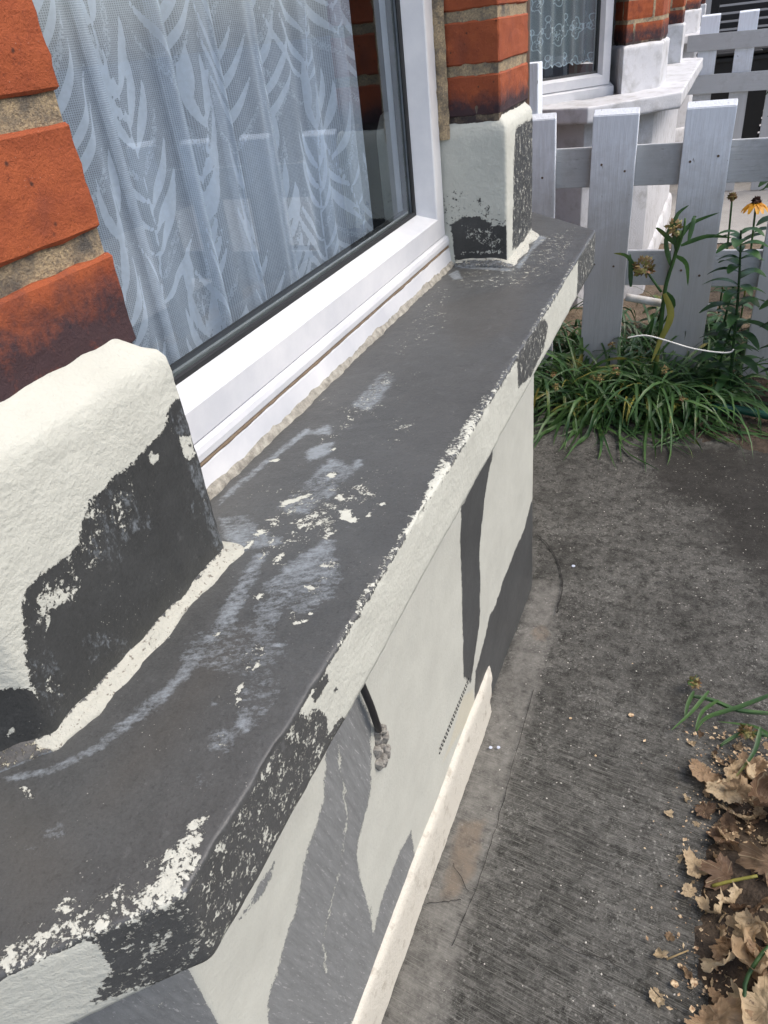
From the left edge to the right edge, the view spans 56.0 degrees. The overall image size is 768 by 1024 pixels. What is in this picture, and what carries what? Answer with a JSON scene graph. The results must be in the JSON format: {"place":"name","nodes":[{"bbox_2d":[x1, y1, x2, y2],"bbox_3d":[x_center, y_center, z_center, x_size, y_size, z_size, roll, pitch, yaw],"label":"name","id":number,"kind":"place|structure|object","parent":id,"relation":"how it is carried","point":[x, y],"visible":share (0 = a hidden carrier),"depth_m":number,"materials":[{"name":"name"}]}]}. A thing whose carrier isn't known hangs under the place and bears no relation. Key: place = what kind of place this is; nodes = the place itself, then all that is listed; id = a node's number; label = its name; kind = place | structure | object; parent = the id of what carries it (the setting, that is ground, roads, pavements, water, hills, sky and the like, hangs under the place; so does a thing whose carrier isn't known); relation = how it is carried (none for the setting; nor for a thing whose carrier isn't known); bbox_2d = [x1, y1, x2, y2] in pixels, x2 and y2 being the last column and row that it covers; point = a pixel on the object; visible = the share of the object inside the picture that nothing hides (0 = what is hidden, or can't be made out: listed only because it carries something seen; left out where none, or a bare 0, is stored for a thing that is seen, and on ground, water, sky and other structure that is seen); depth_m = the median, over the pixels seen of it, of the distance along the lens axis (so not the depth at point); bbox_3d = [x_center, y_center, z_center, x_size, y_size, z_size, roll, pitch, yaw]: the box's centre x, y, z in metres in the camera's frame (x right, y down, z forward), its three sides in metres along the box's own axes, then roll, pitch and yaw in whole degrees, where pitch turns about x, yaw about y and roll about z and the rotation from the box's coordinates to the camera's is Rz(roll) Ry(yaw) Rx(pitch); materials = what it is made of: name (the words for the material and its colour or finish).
{"place":"outdoors","nodes":[
{"label":"outdoors","id":0,"kind":"place"},
{"bbox_2d":[381,376,767,1023],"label":"path","id":1,"kind":"structure","parent":0,"point":[679,604],"depth_m":1.73,"materials":[{"name":"concrete"}]},
{"bbox_2d":[427,534,681,1012],"bbox_3d":[0.321,0.486,1.863,0.442,0.001,1.426,-4,34,5],"label":"path crack","id":2,"kind":"object","parent":1,"relation":"on","point":[504,799],"visible":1,"depth_m":1.52,"materials":[{"name":"grey concrete"}]},
{"bbox_2d":[649,987,664,1007],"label":"dead leaf","id":3,"kind":"object","parent":1,"relation":"on","point":[656,998],"visible":1,"depth_m":1.28,"materials":[{"name":"beige plant"}]},
{"bbox_2d":[653,947,668,957],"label":"dead leaf","id":4,"kind":"object","parent":1,"relation":"on","point":[658,953],"visible":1,"depth_m":1.33,"materials":[{"name":"beige plant"}]},
{"bbox_2d":[664,809,673,817],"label":"dead leaf","id":5,"kind":"object","parent":1,"relation":"on","point":[669,812],"visible":1,"depth_m":1.56,"materials":[{"name":"beige plant"}]},
{"bbox_2d":[664,931,674,940],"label":"dead leaf","id":6,"kind":"object","parent":1,"relation":"on","point":[669,935],"visible":1,"depth_m":1.36,"materials":[{"name":"brown plant"}]},
{"bbox_2d":[670,980,678,987],"bbox_3d":[0.520,0.844,1.292,0.014,0.002,0.013,8,37,22],"label":"leaf chip","id":7,"kind":"object","parent":1,"relation":"on","point":[673,983],"visible":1,"depth_m":1.29,"materials":[{"name":"beige plant"}]},
{"bbox_2d":[583,364,767,452],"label":"flower bed","id":8,"kind":"object","parent":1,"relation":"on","point":[759,444],"visible":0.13,"depth_m":2.87,"materials":[{"name":"soil"}]},
{"bbox_2d":[533,328,765,469],"bbox_3d":[1.024,-0.619,3.080,1.390,0.330,1.230,8,37,22],"label":"grass clump","id":9,"kind":"object","parent":8,"relation":"on","point":[582,401],"visible":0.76,"depth_m":3.03,"materials":[{"name":"green plant"}]},
{"bbox_2d":[627,335,733,353],"bbox_3d":[1.157,-0.659,2.830,0.395,0.063,0.006,8,37,22],"label":"twine","id":10,"kind":"object","parent":9,"relation":"attached to","point":[680,344],"visible":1,"depth_m":2.83,"materials":[{"name":"white fabric"}]},
{"bbox_2d":[546,317,767,463],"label":"grass clump","id":11,"kind":"object","parent":8,"relation":"on","point":[722,398],"visible":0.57,"depth_m":2.94,"materials":[{"name":"green plant"}]},
{"bbox_2d":[614,205,730,381],"bbox_3d":[1.159,-0.851,2.995,0.441,0.777,0.098,8,37,22],"label":"tall weed","id":12,"kind":"object","parent":8,"relation":"on","point":[675,240],"visible":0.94,"depth_m":2.92,"materials":[{"name":"green plant"}]},
{"bbox_2d":[646,332,767,428],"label":"grass clump","id":13,"kind":"object","parent":8,"relation":"on","point":[711,382],"visible":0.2,"depth_m":3.05,"materials":[{"name":"green plant"}]},
{"bbox_2d":[693,320,751,391],"bbox_3d":[1.448,-0.655,3.054,0.269,0.334,0.251,8,37,22],"label":"leafy weed","id":14,"kind":"object","parent":8,"relation":"on","point":[738,338],"visible":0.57,"depth_m":2.99,"materials":[{"name":"green plant"}]},
{"bbox_2d":[702,286,752,361],"bbox_3d":[1.518,-0.869,3.237,0.254,0.463,0.224,-20,36,-18],"label":"leafy weed","id":15,"kind":"object","parent":8,"relation":"on","point":[716,325],"visible":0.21,"depth_m":3.21,"materials":[{"name":"green plant"}]},
{"bbox_2d":[698,227,767,392],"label":"leafy weed","id":16,"kind":"object","parent":8,"relation":"on","point":[732,319],"visible":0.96,"depth_m":2.84,"materials":[{"name":"green plant"}]},
{"bbox_2d":[757,300,767,372],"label":"leafy weed","id":17,"kind":"object","parent":8,"relation":"on","point":[764,304],"visible":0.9,"depth_m":2.74,"materials":[{"name":"green plant"}]},
{"bbox_2d":[666,950,688,959],"bbox_3d":[0.539,0.814,1.327,0.045,0.007,0.004,-14,34,-9],"label":"straw","id":18,"kind":"object","parent":1,"relation":"on","point":[671,957],"visible":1,"depth_m":1.32,"materials":[{"name":"beige plant"}]},
{"bbox_2d":[676,854,683,862],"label":"dead leaf","id":19,"kind":"object","parent":1,"relation":"on","point":[681,857],"visible":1,"depth_m":1.48,"materials":[{"name":"brown plant"}]},
{"bbox_2d":[682,966,692,978],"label":"dead leaf","id":20,"kind":"object","parent":1,"relation":"on","point":[688,974],"visible":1,"depth_m":1.31,"materials":[{"name":"brown plant"}]},
{"bbox_2d":[680,883,696,897],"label":"dead leaf","id":21,"kind":"object","parent":1,"relation":"on","point":[688,889],"visible":1,"depth_m":1.42,"materials":[{"name":"beige plant"}]},
{"bbox_2d":[614,721,767,1022],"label":"leaf litter","id":22,"kind":"object","parent":1,"relation":"on","point":[692,1009],"visible":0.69,"depth_m":1.51,"materials":[{"name":"beige plant"}]},
{"bbox_2d":[688,740,696,745],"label":"dead leaf","id":23,"kind":"object","parent":1,"relation":"on","point":[692,743],"visible":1,"depth_m":1.70,"materials":[{"name":"beige plant"}]},
{"bbox_2d":[690,977,697,987],"bbox_3d":[0.554,0.840,1.290,0.014,0.002,0.014,24,45,38],"label":"leaf chip","id":24,"kind":"object","parent":1,"relation":"on","point":[694,982],"visible":1,"depth_m":1.29,"materials":[{"name":"beige plant"}]},
{"bbox_2d":[682,846,706,878],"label":"dead leaf","id":25,"kind":"object","parent":1,"relation":"on","point":[692,864],"visible":0.9,"depth_m":1.46,"materials":[{"name":"beige plant"}]},
{"bbox_2d":[698,730,703,737],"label":"dead leaf","id":26,"kind":"object","parent":1,"relation":"on","point":[700,734],"visible":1,"depth_m":1.72,"materials":[{"name":"brown plant"}]},
{"bbox_2d":[688,758,721,787],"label":"dead leaf","id":27,"kind":"object","parent":1,"relation":"on","point":[699,772],"visible":1,"depth_m":1.62,"materials":[{"name":"brown plant"}]},
{"bbox_2d":[694,800,715,818],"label":"dead leaf","id":28,"kind":"object","parent":1,"relation":"on","point":[708,808],"visible":1,"depth_m":1.55,"materials":[{"name":"brown plant"}]},
{"bbox_2d":[702,787,709,797],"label":"dead leaf","id":29,"kind":"object","parent":1,"relation":"on","point":[705,793],"visible":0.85,"depth_m":1.59,"materials":[{"name":"brown plant"}]},
{"bbox_2d":[672,675,767,776],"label":"green sprig","id":30,"kind":"object","parent":1,"relation":"on","point":[747,731],"visible":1,"depth_m":1.72,"materials":[{"name":"green plant"}]},
{"bbox_2d":[694,767,767,1004],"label":"leaf mould","id":31,"kind":"object","parent":1,"relation":"on","point":[753,893],"visible":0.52,"depth_m":1.38,"materials":[{"name":"plant"}]},
{"bbox_2d":[695,887,723,913],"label":"dead leaf","id":32,"kind":"object","parent":31,"relation":"on","point":[703,902],"visible":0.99,"depth_m":1.38,"materials":[{"name":"beige plant"}]},
{"bbox_2d":[707,987,722,1003],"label":"dead leaf","id":33,"kind":"object","parent":31,"relation":"on","point":[714,995],"visible":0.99,"depth_m":1.27,"materials":[{"name":"brown plant"}]},
{"bbox_2d":[699,852,732,890],"bbox_3d":[0.680,0.713,1.429,0.113,0.021,0.078,6,44,9],"label":"dead leaf","id":34,"kind":"object","parent":31,"relation":"on","point":[721,871],"visible":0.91,"depth_m":1.43,"materials":[{"name":"brown plant"}]},
{"bbox_2d":[712,874,757,887],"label":"leaf stalk","id":35,"kind":"object","parent":34,"relation":"on","point":[725,882],"visible":1,"depth_m":1.40,"materials":[{"name":"green plant"}]},
{"bbox_2d":[698,950,735,972],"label":"dead leaf","id":36,"kind":"object","parent":31,"relation":"on","point":[709,965],"visible":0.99,"depth_m":1.30,"materials":[{"name":"beige plant"}]},
{"bbox_2d":[685,996,752,1023],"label":"dead leaf","id":37,"kind":"object","parent":31,"relation":"on","point":[722,1010],"visible":1,"depth_m":1.23,"materials":[{"name":"brown plant"}]},
{"bbox_2d":[709,936,731,961],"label":"dead leaf","id":38,"kind":"object","parent":31,"relation":"on","point":[720,949],"visible":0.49,"depth_m":1.32,"materials":[{"name":"brown plant"}]},
{"bbox_2d":[716,924,725,931],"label":"dead leaf","id":39,"kind":"object","parent":31,"relation":"on","point":[722,926],"visible":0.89,"depth_m":1.35,"materials":[{"name":"brown plant"}]},
{"bbox_2d":[716,826,727,840],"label":"dead leaf","id":40,"kind":"object","parent":31,"relation":"on","point":[722,833],"visible":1,"depth_m":1.50,"materials":[{"name":"brown plant"}]},
{"bbox_2d":[706,825,738,844],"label":"dead leaf","id":41,"kind":"object","parent":31,"relation":"on","point":[715,834],"visible":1,"depth_m":1.51,"materials":[{"name":"brown plant"}]},
{"bbox_2d":[705,773,741,803],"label":"dead leaf","id":42,"kind":"object","parent":31,"relation":"on","point":[720,794],"visible":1,"depth_m":1.58,"materials":[{"name":"beige plant"}]},
{"bbox_2d":[719,926,727,936],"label":"dead leaf","id":43,"kind":"object","parent":31,"relation":"on","point":[723,933],"visible":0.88,"depth_m":1.34,"materials":[{"name":"beige plant"}]},
{"bbox_2d":[719,809,739,831],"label":"dead leaf","id":44,"kind":"object","parent":31,"relation":"on","point":[728,816],"visible":1,"depth_m":1.52,"materials":[{"name":"brown plant"}]},
{"bbox_2d":[724,831,739,838],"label":"dead leaf","id":45,"kind":"object","parent":31,"relation":"on","point":[736,835],"visible":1,"depth_m":1.50,"materials":[{"name":"beige plant"}]},
{"bbox_2d":[722,882,742,903],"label":"dead leaf","id":46,"kind":"object","parent":31,"relation":"on","point":[735,891],"visible":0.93,"depth_m":1.38,"materials":[{"name":"beige plant"}]},
{"bbox_2d":[728,979,740,1007],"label":"dead leaf","id":47,"kind":"object","parent":31,"relation":"on","point":[736,993],"visible":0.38,"depth_m":1.25,"materials":[{"name":"brown plant"}]},
{"bbox_2d":[724,758,745,776],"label":"dead leaf","id":48,"kind":"object","parent":31,"relation":"on","point":[737,765],"visible":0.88,"depth_m":1.62,"materials":[{"name":"beige plant"}]},
{"bbox_2d":[716,841,754,874],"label":"dead leaf","id":49,"kind":"object","parent":31,"relation":"on","point":[737,848],"visible":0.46,"depth_m":1.47,"materials":[{"name":"brown plant"}]},
{"bbox_2d":[718,803,757,819],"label":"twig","id":50,"kind":"object","parent":31,"relation":"on","point":[743,817],"visible":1,"depth_m":1.52,"materials":[{"name":"brown wood"}]},
{"bbox_2d":[722,775,757,807],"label":"dead leaf","id":51,"kind":"object","parent":31,"relation":"on","point":[743,786],"visible":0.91,"depth_m":1.57,"materials":[{"name":"brown plant"}]},
{"bbox_2d":[729,902,750,910],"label":"dead leaf","id":52,"kind":"object","parent":31,"relation":"on","point":[735,907],"visible":0.99,"depth_m":1.36,"materials":[{"name":"brown plant"}]},
{"bbox_2d":[723,912,761,955],"bbox_3d":[0.650,0.779,1.332,0.096,0.024,0.064,-41,15,-6],"label":"dead leaf","id":53,"kind":"object","parent":31,"relation":"on","point":[754,930],"visible":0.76,"depth_m":1.33,"materials":[{"name":"brown plant"}]},
{"bbox_2d":[731,927,767,973],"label":"dead leaf","id":54,"kind":"object","parent":31,"relation":"on","point":[743,954],"visible":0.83,"depth_m":1.28,"materials":[{"name":"beige plant"}]},
{"bbox_2d":[746,759,755,778],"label":"dead leaf","id":55,"kind":"object","parent":31,"relation":"on","point":[751,772],"visible":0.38,"depth_m":1.59,"materials":[{"name":"beige plant"}]},
{"bbox_2d":[746,824,755,830],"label":"dead leaf","id":56,"kind":"object","parent":31,"relation":"on","point":[752,828],"visible":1,"depth_m":1.50,"materials":[{"name":"brown plant"}]},
{"bbox_2d":[735,840,767,885],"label":"dead leaf","id":57,"kind":"object","parent":31,"relation":"on","point":[753,856],"visible":1,"depth_m":1.41,"materials":[{"name":"brown plant"}]},
{"bbox_2d":[735,908,767,945],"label":"dead leaf","id":58,"kind":"object","parent":31,"relation":"on","point":[745,916],"visible":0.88,"depth_m":1.33,"materials":[{"name":"beige plant"}]},
{"bbox_2d":[738,974,767,1023],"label":"dead leaf","id":59,"kind":"object","parent":31,"relation":"on","point":[756,1002],"visible":1,"depth_m":1.21,"materials":[{"name":"beige plant"}]},
{"bbox_2d":[742,945,767,997],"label":"leaf stalk","id":60,"kind":"object","parent":59,"relation":"on","point":[761,954],"visible":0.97,"depth_m":1.24,"materials":[{"name":"green plant"}]},
{"bbox_2d":[746,965,763,981],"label":"dead leaf","id":61,"kind":"object","parent":31,"relation":"on","point":[755,975],"visible":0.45,"depth_m":1.27,"materials":[{"name":"brown plant"}]},
{"bbox_2d":[750,819,759,823],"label":"dead leaf","id":62,"kind":"object","parent":31,"relation":"on","point":[754,821],"visible":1,"depth_m":1.51,"materials":[{"name":"brown plant"}]},
{"bbox_2d":[745,939,767,975],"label":"dead leaf","id":63,"kind":"object","parent":31,"relation":"on","point":[752,949],"visible":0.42,"depth_m":1.29,"materials":[{"name":"brown plant"}]},
{"bbox_2d":[748,771,767,806],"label":"dead leaf","id":64,"kind":"object","parent":31,"relation":"on","point":[758,794],"visible":1,"depth_m":1.52,"materials":[{"name":"brown plant"}]},
{"bbox_2d":[749,880,767,913],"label":"dead leaf","id":65,"kind":"object","parent":31,"relation":"on","point":[757,906],"visible":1,"depth_m":1.36,"materials":[{"name":"brown plant"}]},
{"bbox_2d":[752,806,767,815],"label":"dead leaf","id":66,"kind":"object","parent":31,"relation":"on","point":[757,810],"visible":1,"depth_m":1.53,"materials":[{"name":"brown plant"}]},
{"bbox_2d":[728,756,735,763],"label":"dead leaf","id":67,"kind":"object","parent":1,"relation":"on","point":[731,760],"visible":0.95,"depth_m":1.65,"materials":[{"name":"brown plant"}]},
{"bbox_2d":[708,403,767,419],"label":"garden hose","id":68,"kind":"object","parent":1,"relation":"on","point":[744,410],"visible":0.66,"depth_m":2.88,"materials":[{"name":"green rubber"}]},
{"bbox_2d":[735,741,743,749],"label":"dead leaf","id":69,"kind":"object","parent":1,"relation":"on","point":[739,745],"visible":0.99,"depth_m":1.67,"materials":[{"name":"brown plant"}]},
{"bbox_2d":[736,749,767,779],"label":"dead leaf","id":70,"kind":"object","parent":1,"relation":"on","point":[761,763],"visible":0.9,"depth_m":1.62,"materials":[{"name":"brown plant"}]},
{"bbox_2d":[760,905,767,912],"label":"dead leaf","id":71,"kind":"object","parent":1,"relation":"on","point":[765,908],"visible":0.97,"depth_m":1.36,"materials":[{"name":"beige plant"}]},
{"bbox_2d":[763,741,767,748],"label":"dead leaf","id":72,"kind":"object","parent":1,"relation":"on","point":[765,744],"visible":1,"depth_m":1.66,"materials":[{"name":"beige plant"}]},
{"bbox_2d":[427,456,762,1015],"bbox_3d":[0.707,0.407,1.902,0.603,0.001,2.181,8,37,22],"label":"grit","id":73,"kind":"object","parent":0,"point":[620,735],"visible":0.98,"depth_m":1.80,"materials":[{"name":"gravel"}]},
{"bbox_2d":[536,243,761,372],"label":"soil","id":74,"kind":"structure","parent":0,"point":[639,309],"depth_m":4.07,"materials":[{"name":"brown soil"}]},
{"bbox_2d":[530,61,767,377],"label":"picket fence","id":75,"kind":"object","parent":74,"relation":"on","point":[705,161],"visible":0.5,"depth_m":2.99,"materials":[{"name":"white wood"}]},
{"bbox_2d":[636,295,661,332],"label":"garden weed","id":76,"kind":"object","parent":74,"relation":"on","point":[653,307],"visible":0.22,"depth_m":3.74,"materials":[{"name":"green plant"}]},
{"bbox_2d":[536,286,762,389],"bbox_3d":[1.279,-0.908,3.480,1.947,0.308,1.119,8,37,22],"label":"grass clump","id":77,"kind":"object","parent":74,"relation":"on","point":[633,344],"visible":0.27,"depth_m":3.53,"materials":[{"name":"green plant"}]},
{"bbox_2d":[705,316,729,330],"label":"garden weed","id":78,"kind":"object","parent":74,"relation":"on","point":[712,320],"visible":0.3,"depth_m":3.51,"materials":[{"name":"green plant"}]},
{"bbox_2d":[711,192,737,313],"bbox_3d":[1.770,-1.308,3.698,0.190,0.618,0.176,-7,34,1],"label":"coneflower","id":79,"kind":"object","parent":74,"relation":"on","point":[731,197],"visible":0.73,"depth_m":3.60,"materials":[{"name":"green plant"}]},
{"bbox_2d":[731,196,767,317],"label":"coneflower","id":80,"kind":"object","parent":74,"relation":"on","point":[757,204],"visible":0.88,"depth_m":3.45,"materials":[{"name":"orange plant"}]},
{"bbox_2d":[734,92,767,248],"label":"broadleaf shrub","id":81,"kind":"object","parent":74,"relation":"on","point":[762,220],"visible":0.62,"depth_m":3.91,"materials":[{"name":"green plant"}]},
{"bbox_2d":[533,0,767,427],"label":"ground","id":82,"kind":"structure","parent":0,"point":[708,6],"depth_m":38.07,"materials":[{"name":"grey concrete"}]},
{"bbox_2d":[0,0,594,1023],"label":"brick house","id":83,"kind":"structure","parent":82,"relation":"on","point":[266,568],"depth_m":0.79,"materials":[{"name":"paint"}]},
{"bbox_2d":[32,0,373,364],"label":"net curtain","id":84,"kind":"object","parent":83,"relation":"hanging from","point":[204,205],"visible":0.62,"depth_m":0.97,"materials":[{"name":"white fabric"}]},
{"bbox_2d":[170,0,454,499],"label":"window","id":85,"kind":"structure","parent":83,"relation":"in","point":[241,387],"depth_m":1.13,"materials":[{"name":"white plastic"}]},
{"bbox_2d":[526,0,529,105],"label":"drain pipe","id":86,"kind":"object","parent":83,"relation":"attached to","point":[528,52],"visible":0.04,"depth_m":2.35,"materials":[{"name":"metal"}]},
{"bbox_2d":[530,0,702,307],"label":"brick house","id":87,"kind":"structure","parent":82,"relation":"on","point":[645,66],"depth_m":3.81,"materials":[{"name":"white paint"}]},
{"bbox_2d":[530,0,595,68],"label":"lace curtain","id":88,"kind":"object","parent":87,"relation":"hanging from","point":[578,20],"visible":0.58,"depth_m":3.73,"materials":[{"name":"white fabric"}]},
{"bbox_2d":[542,0,613,104],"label":"window","id":89,"kind":"structure","parent":87,"relation":"in","point":[593,84],"depth_m":3.77,"materials":[{"name":"white plastic"}]},
{"bbox_2d":[625,293,716,311],"bbox_3d":[1.282,-0.938,3.233,0.391,0.074,0.033,8,37,22],"label":"waste pipe","id":90,"kind":"object","parent":87,"relation":"attached to","point":[643,300],"visible":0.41,"depth_m":3.26,"materials":[{"name":"white plastic"}]},
{"bbox_2d":[675,0,706,141],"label":"brick house","id":91,"kind":"structure","parent":82,"relation":"on","point":[695,10],"depth_m":7.84,"materials":[{"name":"white paint"}]},
{"bbox_2d":[661,117,767,242],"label":"pavement","id":92,"kind":"structure","parent":0,"point":[746,195],"depth_m":5.58,"materials":[{"name":"grey concrete"}]},
{"bbox_2d":[686,9,767,190],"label":"picket fence","id":93,"kind":"object","parent":92,"relation":"on","point":[741,80],"visible":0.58,"depth_m":5.63,"materials":[{"name":"white wood"}]},
{"bbox_2d":[710,0,767,137],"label":"slatted gate","id":94,"kind":"structure","parent":92,"relation":"on","point":[716,8],"depth_m":6.52,"materials":[{"name":"black paint"}]},
{"bbox_2d":[696,46,767,138],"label":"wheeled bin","id":95,"kind":"object","parent":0,"point":[755,102],"visible":0.09,"depth_m":6.08,"materials":[{"name":"black plastic"}]}
]}

